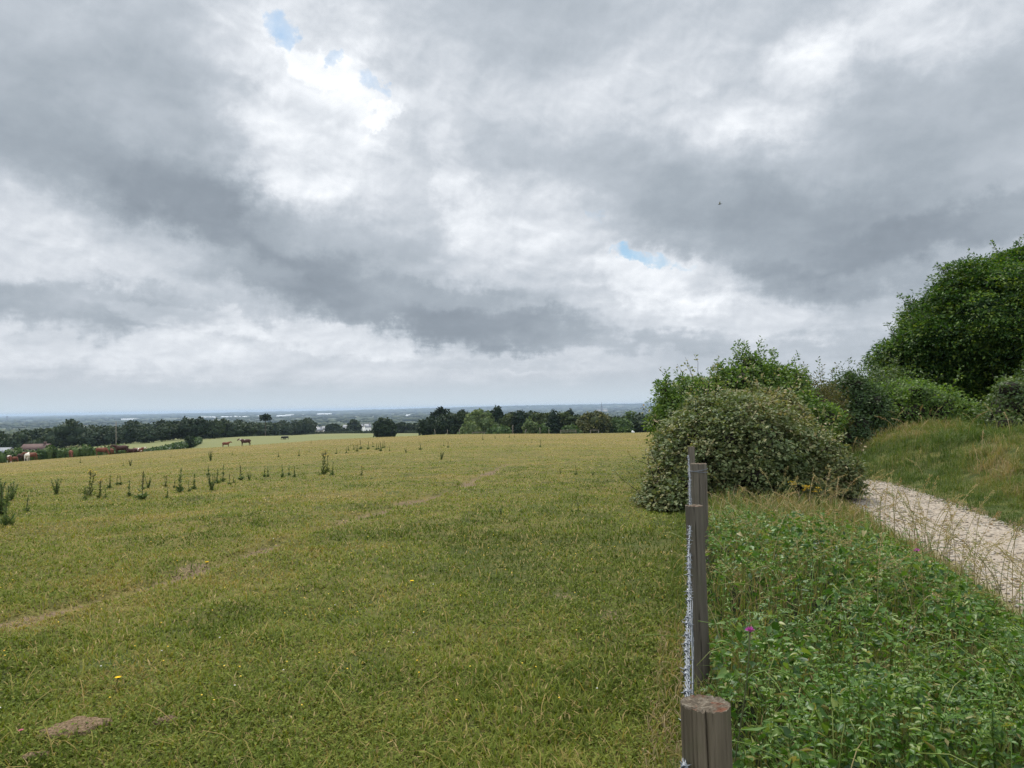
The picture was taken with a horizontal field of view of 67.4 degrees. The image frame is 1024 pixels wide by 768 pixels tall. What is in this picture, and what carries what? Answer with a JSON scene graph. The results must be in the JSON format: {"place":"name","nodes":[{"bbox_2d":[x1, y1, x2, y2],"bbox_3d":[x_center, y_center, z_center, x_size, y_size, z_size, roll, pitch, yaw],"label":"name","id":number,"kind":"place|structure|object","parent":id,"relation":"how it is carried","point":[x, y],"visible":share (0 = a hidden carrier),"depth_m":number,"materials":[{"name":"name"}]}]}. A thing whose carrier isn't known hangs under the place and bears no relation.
{"place":"outdoors","nodes":[
{"label":"outdoors","id":0,"kind":"place"},
{"bbox_2d":[0,405,1023,767],"bbox_3d":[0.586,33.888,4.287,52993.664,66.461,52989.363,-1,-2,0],"label":"ground","id":1,"kind":"structure","parent":0,"point":[208,445],"depth_m":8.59,"materials":[{"name":"green plant"}]},
{"bbox_2d":[0,485,15,524],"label":"thistle","id":2,"kind":"object","parent":1,"relation":"on","point":[5,520],"visible":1,"depth_m":11.34,"materials":[{"name":"green plant"}]},
{"bbox_2d":[0,478,15,514],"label":"thistle","id":3,"kind":"object","parent":1,"relation":"on","point":[2,499],"visible":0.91,"depth_m":12.84,"materials":[{"name":"green plant"}]},
{"bbox_2d":[0,447,15,452],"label":"barn","id":4,"kind":"structure","parent":1,"relation":"on","point":[4,448],"depth_m":316.89,"materials":[{"name":"metal"}]},
{"bbox_2d":[7,455,11,462],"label":"cow","id":5,"kind":"object","parent":1,"relation":"on","point":[9,457],"visible":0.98,"depth_m":145.02},
{"bbox_2d":[5,483,18,499],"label":"thistle","id":6,"kind":"object","parent":1,"relation":"on","point":[12,496],"visible":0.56,"depth_m":16.19,"materials":[{"name":"green plant"}]},
{"bbox_2d":[23,494,29,511],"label":"thistle","id":7,"kind":"object","parent":1,"relation":"on","point":[27,508],"visible":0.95,"depth_m":13.48,"materials":[{"name":"green plant"}]},
{"bbox_2d":[24,452,29,460],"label":"cow","id":8,"kind":"object","parent":1,"relation":"on","point":[26,455],"visible":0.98,"depth_m":145.00},
{"bbox_2d":[21,452,36,459],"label":"cow","id":9,"kind":"object","parent":1,"relation":"on","point":[33,454],"visible":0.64,"depth_m":149.72},
{"bbox_2d":[21,751,49,759],"bbox_3d":[-2.265,1.768,3.647,0.141,0.046,0.073,0,-2,-28],"label":"cow pat","id":10,"kind":"object","parent":1,"relation":"on","point":[25,756],"visible":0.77,"depth_m":3.63,"materials":[{"name":"brown soil"}]},
{"bbox_2d":[21,442,51,451],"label":"farmhouse","id":11,"kind":"object","parent":1,"relation":"on","point":[28,447],"visible":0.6,"depth_m":329.64,"materials":[{"name":"stone"}]},
{"bbox_2d":[51,479,60,494],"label":"thistle","id":12,"kind":"object","parent":1,"relation":"on","point":[56,489],"visible":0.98,"depth_m":17.79,"materials":[{"name":"green plant"}]},
{"bbox_2d":[0,443,128,462],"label":"hedge","id":13,"kind":"object","parent":1,"relation":"on","point":[49,452],"visible":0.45,"depth_m":162.31,"materials":[{"name":"green plant"}]},
{"bbox_2d":[36,716,112,739],"bbox_3d":[-2.247,1.759,3.949,0.364,0.066,0.226,0,-2,-28],"label":"cow pat","id":14,"kind":"object","parent":1,"relation":"on","point":[81,724],"visible":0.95,"depth_m":3.92,"materials":[{"name":"brown soil"}]},
{"bbox_2d":[81,470,96,494],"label":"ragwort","id":15,"kind":"object","parent":1,"relation":"on","point":[89,491],"visible":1,"depth_m":16.94,"materials":[{"name":"green plant"}]},
{"bbox_2d":[96,479,107,497],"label":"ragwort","id":16,"kind":"object","parent":1,"relation":"on","point":[99,495],"visible":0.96,"depth_m":16.34,"materials":[{"name":"green plant"}]},
{"bbox_2d":[95,448,109,454],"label":"cow","id":17,"kind":"object","parent":1,"relation":"on","point":[104,450],"visible":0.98,"depth_m":139.59},
{"bbox_2d":[110,445,127,453],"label":"cow","id":18,"kind":"object","parent":1,"relation":"on","point":[121,447],"visible":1,"depth_m":141.48},
{"bbox_2d":[126,480,133,495],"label":"thistle","id":19,"kind":"object","parent":1,"relation":"on","point":[129,492],"visible":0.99,"depth_m":16.72,"materials":[{"name":"green plant"}]},
{"bbox_2d":[127,448,136,452],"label":"cow","id":20,"kind":"object","parent":1,"relation":"on","point":[133,450],"visible":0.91,"depth_m":143.16},
{"bbox_2d":[133,471,148,498],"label":"dock plant","id":21,"kind":"object","parent":1,"relation":"on","point":[142,496],"visible":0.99,"depth_m":15.88,"materials":[{"name":"green plant"}]},
{"bbox_2d":[136,447,146,451],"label":"cow","id":22,"kind":"object","parent":1,"relation":"on","point":[140,449],"visible":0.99,"depth_m":144.11},
{"bbox_2d":[0,416,317,448],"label":"woodland","id":23,"kind":"object","parent":1,"relation":"on","point":[71,431],"visible":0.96,"depth_m":356.75,"materials":[{"name":"green plant"}]},
{"bbox_2d":[152,715,176,725],"bbox_3d":[-1.837,1.791,4.085,0.151,0.049,0.074,0,-2,-18],"label":"cow pat","id":24,"kind":"object","parent":1,"relation":"on","point":[162,719],"visible":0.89,"depth_m":4.06,"materials":[{"name":"brown soil"}]},
{"bbox_2d":[129,436,202,451],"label":"hedge","id":25,"kind":"object","parent":1,"relation":"on","point":[181,444],"visible":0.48,"depth_m":215.91,"materials":[{"name":"green plant"}]},
{"bbox_2d":[173,468,183,491],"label":"thistle","id":26,"kind":"object","parent":1,"relation":"on","point":[180,488],"visible":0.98,"depth_m":17.29,"materials":[{"name":"green plant"}]},
{"bbox_2d":[184,436,195,447],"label":"ash tree","id":27,"kind":"object","parent":1,"relation":"on","point":[189,441],"visible":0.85,"depth_m":231.13,"materials":[{"name":"green plant"}]},
{"bbox_2d":[190,473,197,489],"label":"thistle","id":28,"kind":"object","parent":1,"relation":"on","point":[194,487],"visible":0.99,"depth_m":17.96,"materials":[{"name":"green plant"}]},
{"bbox_2d":[206,472,216,489],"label":"thistle","id":29,"kind":"object","parent":1,"relation":"on","point":[211,484],"visible":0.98,"depth_m":17.51,"materials":[{"name":"green plant"}]},
{"bbox_2d":[219,465,225,481],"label":"thistle","id":30,"kind":"object","parent":1,"relation":"on","point":[223,479],"visible":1,"depth_m":20.31,"materials":[{"name":"green plant"}]},
{"bbox_2d":[236,465,244,479],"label":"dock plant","id":31,"kind":"object","parent":1,"relation":"on","point":[242,478],"visible":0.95,"depth_m":20.92,"materials":[{"name":"green plant"}]},
{"bbox_2d":[237,439,250,445],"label":"cow","id":32,"kind":"object","parent":1,"relation":"on","point":[245,441],"visible":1,"depth_m":142.00},
{"bbox_2d":[259,413,271,435],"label":"pine tree","id":33,"kind":"object","parent":1,"relation":"on","point":[265,417],"visible":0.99,"depth_m":419.16,"materials":[{"name":"green plant"}]},
{"bbox_2d":[194,430,418,438],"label":"hedge","id":34,"kind":"object","parent":1,"relation":"on","point":[336,432],"visible":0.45,"depth_m":605.63,"materials":[{"name":"green plant"}]},
{"bbox_2d":[315,426,323,431],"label":"cottage","id":35,"kind":"structure","parent":1,"relation":"on","point":[320,429],"depth_m":687.01,"materials":[{"name":"stone"}]},
{"bbox_2d":[318,451,327,474],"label":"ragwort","id":36,"kind":"object","parent":1,"relation":"on","point":[324,472],"visible":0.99,"depth_m":22.65,"materials":[{"name":"green plant"}]},
{"bbox_2d":[323,454,330,471],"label":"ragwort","id":37,"kind":"object","parent":1,"relation":"on","point":[327,467],"visible":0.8,"depth_m":23.66,"materials":[{"name":"green plant"}]},
{"bbox_2d":[0,403,654,433],"bbox_3d":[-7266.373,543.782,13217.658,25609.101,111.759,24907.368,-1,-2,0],"label":"woods","id":38,"kind":"object","parent":1,"relation":"on","point":[344,417],"visible":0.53,"depth_m":8289.07,"materials":[{"name":"green plant"}]},
{"bbox_2d":[324,423,342,431],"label":"oak tree","id":39,"kind":"object","parent":1,"relation":"on","point":[332,427],"visible":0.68,"depth_m":674.69,"materials":[{"name":"green plant"}]},
{"bbox_2d":[0,447,673,707],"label":"wildflowers","id":40,"kind":"object","parent":1,"relation":"on","point":[304,597],"visible":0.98,"depth_m":6.23,"materials":[{"name":"yellow plant"}]},
{"bbox_2d":[334,428,351,430],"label":"oak tree","id":41,"kind":"object","parent":1,"relation":"on","point":[343,429],"visible":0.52,"depth_m":656.53,"materials":[{"name":"green plant"}]},
{"bbox_2d":[346,418,362,430],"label":"oak tree","id":42,"kind":"object","parent":1,"relation":"on","point":[354,424],"visible":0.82,"depth_m":685.18,"materials":[{"name":"green plant"}]},
{"bbox_2d":[363,423,370,430],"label":"cottage","id":43,"kind":"structure","parent":1,"relation":"on","point":[366,427],"depth_m":637.69,"materials":[{"name":"stone"}]},
{"bbox_2d":[370,417,396,436],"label":"oak tree","id":44,"kind":"object","parent":1,"relation":"on","point":[384,427],"visible":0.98,"depth_m":282.32,"materials":[{"name":"green plant"}]},
{"bbox_2d":[395,421,412,432],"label":"oak tree","id":45,"kind":"object","parent":1,"relation":"on","point":[401,426],"visible":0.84,"depth_m":555.14,"materials":[{"name":"green plant"}]},
{"bbox_2d":[411,423,416,429],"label":"oak tree","id":46,"kind":"object","parent":1,"relation":"on","point":[413,425],"visible":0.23,"depth_m":576.03,"materials":[{"name":"green plant"}]},
{"bbox_2d":[415,415,436,434],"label":"oak tree","id":47,"kind":"object","parent":1,"relation":"on","point":[425,427],"visible":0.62,"depth_m":258.73,"materials":[{"name":"green plant"}]},
{"bbox_2d":[430,406,449,416],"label":"pine tree","id":48,"kind":"object","parent":1,"relation":"on","point":[439,411],"visible":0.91,"depth_m":266.98,"materials":[{"name":"green plant"}]},
{"bbox_2d":[431,411,461,434],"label":"oak tree","id":49,"kind":"object","parent":1,"relation":"on","point":[443,423],"visible":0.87,"depth_m":254.98,"materials":[{"name":"green plant"}]},
{"bbox_2d":[453,409,467,425],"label":"oak tree","id":50,"kind":"object","parent":1,"relation":"on","point":[461,414],"visible":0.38,"depth_m":259.07,"materials":[{"name":"green plant"}]},
{"bbox_2d":[457,420,481,433],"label":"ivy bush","id":51,"kind":"object","parent":1,"relation":"on","point":[470,427],"visible":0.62,"depth_m":234.40,"materials":[{"name":"green plant"}]},
{"bbox_2d":[464,408,499,433],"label":"willow tree","id":52,"kind":"object","parent":1,"relation":"on","point":[482,419],"visible":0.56,"depth_m":251.40,"materials":[{"name":"green plant"}]},
{"bbox_2d":[491,405,503,422],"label":"pine tree","id":53,"kind":"object","parent":1,"relation":"on","point":[497,413],"visible":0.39,"depth_m":256.54,"materials":[{"name":"green plant"}]},
{"bbox_2d":[485,424,511,433],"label":"elder shrub","id":54,"kind":"object","parent":1,"relation":"on","point":[500,429],"visible":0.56,"depth_m":230.24,"materials":[{"name":"green plant"}]},
{"bbox_2d":[498,413,514,433],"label":"oak tree","id":55,"kind":"object","parent":1,"relation":"on","point":[506,419],"visible":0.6,"depth_m":253.53,"materials":[{"name":"green plant"}]},
{"bbox_2d":[511,410,527,433],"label":"cypress tree","id":56,"kind":"object","parent":1,"relation":"on","point":[518,419],"visible":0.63,"depth_m":250.00,"materials":[{"name":"green plant"}]},
{"bbox_2d":[521,416,537,433],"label":"hazel tree","id":57,"kind":"object","parent":1,"relation":"on","point":[529,426],"visible":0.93,"depth_m":238.60,"materials":[{"name":"green plant"}]},
{"bbox_2d":[524,410,539,420],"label":"oak tree","id":58,"kind":"object","parent":1,"relation":"on","point":[529,413],"visible":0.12,"depth_m":297.32,"materials":[{"name":"green plant"}]},
{"bbox_2d":[531,412,548,433],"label":"oak tree","id":59,"kind":"object","parent":1,"relation":"on","point":[540,418],"visible":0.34,"depth_m":252.27,"materials":[{"name":"green plant"}]},
{"bbox_2d":[537,423,550,433],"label":"hawthorn tree","id":60,"kind":"object","parent":1,"relation":"on","point":[542,428],"visible":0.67,"depth_m":234.95,"materials":[{"name":"green plant"}]},
{"bbox_2d":[545,409,562,433],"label":"yew tree","id":61,"kind":"object","parent":1,"relation":"on","point":[553,423],"visible":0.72,"depth_m":248.18,"materials":[{"name":"green plant"}]},
{"bbox_2d":[556,411,579,431],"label":"cedar tree","id":62,"kind":"object","parent":1,"relation":"on","point":[570,419],"visible":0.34,"depth_m":249.62,"materials":[{"name":"green plant"}]},
{"bbox_2d":[566,408,574,415],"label":"pine tree","id":63,"kind":"object","parent":1,"relation":"on","point":[570,411],"visible":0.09,"depth_m":269.35,"materials":[{"name":"green plant"}]},
{"bbox_2d":[561,424,581,433],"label":"laurel bush","id":64,"kind":"object","parent":1,"relation":"on","point":[571,429],"visible":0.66,"depth_m":220.43,"materials":[{"name":"green plant"}]},
{"bbox_2d":[576,410,612,432],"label":"holm oak","id":65,"kind":"object","parent":1,"relation":"on","point":[595,421],"visible":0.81,"depth_m":236.44,"materials":[{"name":"green plant"}]},
{"bbox_2d":[597,401,607,411],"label":"cathedral","id":66,"kind":"structure","parent":1,"relation":"on","point":[602,409],"depth_m":6389.41,"materials":[{"name":"stone"}]},
{"bbox_2d":[609,417,634,432],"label":"ash tree","id":67,"kind":"object","parent":1,"relation":"on","point":[619,423],"visible":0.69,"depth_m":241.72,"materials":[{"name":"green plant"}]},
{"bbox_2d":[618,426,631,432],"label":"elder shrub","id":68,"kind":"object","parent":1,"relation":"on","point":[622,429],"visible":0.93,"depth_m":195.03,"materials":[{"name":"green plant"}]},
{"bbox_2d":[623,410,636,420],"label":"poplar tree","id":69,"kind":"object","parent":1,"relation":"on","point":[628,416],"visible":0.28,"depth_m":255.45,"materials":[{"name":"green plant"}]},
{"bbox_2d":[631,412,646,432],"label":"oak tree","id":70,"kind":"object","parent":1,"relation":"on","point":[638,424],"visible":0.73,"depth_m":244.16,"materials":[{"name":"green plant"}]},
{"bbox_2d":[641,418,651,431],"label":"oak tree","id":71,"kind":"object","parent":1,"relation":"on","point":[645,430],"visible":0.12,"depth_m":242.47,"materials":[{"name":"green plant"}]},
{"bbox_2d":[678,446,732,767],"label":"barbed wire fence","id":72,"kind":"object","parent":1,"relation":"on","point":[706,733],"visible":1,"depth_m":3.17,"materials":[{"name":"brown wood"}]},
{"bbox_2d":[612,354,872,511],"bbox_3d":[4.253,0.754,13.479,3.652,2.630,5.463,-2,-2,30],"label":"bramble bush","id":73,"kind":"object","parent":1,"relation":"on","point":[735,438],"visible":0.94,"depth_m":12.33,"materials":[{"name":"green plant"}]},
{"bbox_2d":[734,626,754,761],"bbox_3d":[0.882,1.304,2.962,0.130,0.733,0.039,-1,-2,0],"label":"knapweed","id":74,"kind":"object","parent":1,"relation":"on","point":[750,629],"visible":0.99,"depth_m":2.96,"materials":[{"name":"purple plant"}]},
{"bbox_2d":[641,335,850,439],"bbox_3d":[5.613,0.571,19.032,4.929,3.574,3.329,-1,-2,0],"label":"elder bush","id":75,"kind":"object","parent":1,"relation":"on","point":[667,397],"visible":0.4,"depth_m":18.62,"materials":[{"name":"green plant"}]},
{"bbox_2d":[804,485,812,503],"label":"ragwort","id":76,"kind":"object","parent":1,"relation":"on","point":[807,489],"visible":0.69,"depth_m":11.04,"materials":[{"name":"green plant"}]},
{"bbox_2d":[812,487,826,510],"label":"ragwort","id":77,"kind":"object","parent":1,"relation":"on","point":[818,491],"visible":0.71,"depth_m":10.94,"materials":[{"name":"green plant"}]},
{"bbox_2d":[793,362,855,439],"bbox_3d":[8.535,0.841,22.060,2.470,3.030,2.230,-2,-2,42],"label":"gorse bush","id":78,"kind":"object","parent":1,"relation":"on","point":[826,394],"visible":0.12,"depth_m":21.59,"materials":[{"name":"green plant"}]},
{"bbox_2d":[633,414,1023,767],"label":"long grass","id":79,"kind":"structure","parent":1,"relation":"on","point":[959,427],"depth_m":7.03,"materials":[{"name":"green plant"}]},
{"bbox_2d":[639,488,1023,767],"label":"undergrowth","id":80,"kind":"object","parent":1,"relation":"on","point":[995,734],"visible":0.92,"depth_m":3.70,"materials":[{"name":"green plant"}]},
{"bbox_2d":[669,404,1023,645],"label":"seeding grass","id":81,"kind":"structure","parent":1,"relation":"on","point":[948,538],"depth_m":6.54,"materials":[{"name":"plant"}]},
{"bbox_2d":[816,357,897,447],"bbox_3d":[9.864,0.558,22.717,3.122,2.727,2.928,-1,-2,0],"label":"hawthorn bush","id":82,"kind":"object","parent":1,"relation":"on","point":[868,405],"visible":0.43,"depth_m":22.43,"materials":[{"name":"green plant"}]},
{"bbox_2d":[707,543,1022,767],"bbox_3d":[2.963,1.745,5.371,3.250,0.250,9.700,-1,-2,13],"label":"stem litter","id":83,"kind":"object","parent":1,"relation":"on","point":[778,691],"visible":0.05,"depth_m":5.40,"materials":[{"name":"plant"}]},
{"bbox_2d":[801,351,943,392],"bbox_3d":[12.491,0.251,27.304,4.781,2.797,3.934,-1,-2,0],"label":"sallow bush","id":84,"kind":"object","parent":1,"relation":"on","point":[892,371],"visible":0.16,"depth_m":27.17,"materials":[{"name":"green plant"}]},
{"bbox_2d":[912,548,919,613],"bbox_3d":[2.927,1.446,5.563,0.072,0.516,0.042,-2,-2,21],"label":"knapweed","id":85,"kind":"object","parent":1,"relation":"on","point":[917,550],"visible":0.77,"depth_m":5.56,"materials":[{"name":"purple plant"}]},
{"bbox_2d":[863,364,982,425],"bbox_3d":[12.613,0.381,23.860,3.533,2.191,3.408,-1,-2,0],"label":"dogwood bush","id":86,"kind":"object","parent":1,"relation":"on","point":[912,397],"visible":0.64,"depth_m":22.84,"materials":[{"name":"green plant"}]},
{"bbox_2d":[855,234,1023,420],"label":"beech tree","id":87,"kind":"object","parent":1,"relation":"on","point":[969,316],"visible":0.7,"depth_m":27.50,"materials":[{"name":"green plant"}]},
{"bbox_2d":[970,356,1023,429],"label":"hazel bush","id":88,"kind":"object","parent":1,"relation":"on","point":[1009,393],"visible":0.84,"depth_m":19.10,"materials":[{"name":"green plant"}]},
{"bbox_2d":[0,0,1023,416],"label":"sky","id":89,"kind":"structure","parent":0,"point":[207,206],"materials":[{"name":"grey"}]},
{"bbox_2d":[843,480,1023,619],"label":"gravel path","id":90,"kind":"structure","parent":0,"point":[1020,542],"depth_m":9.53,"materials":[{"name":"beige gravel"}]}
]}

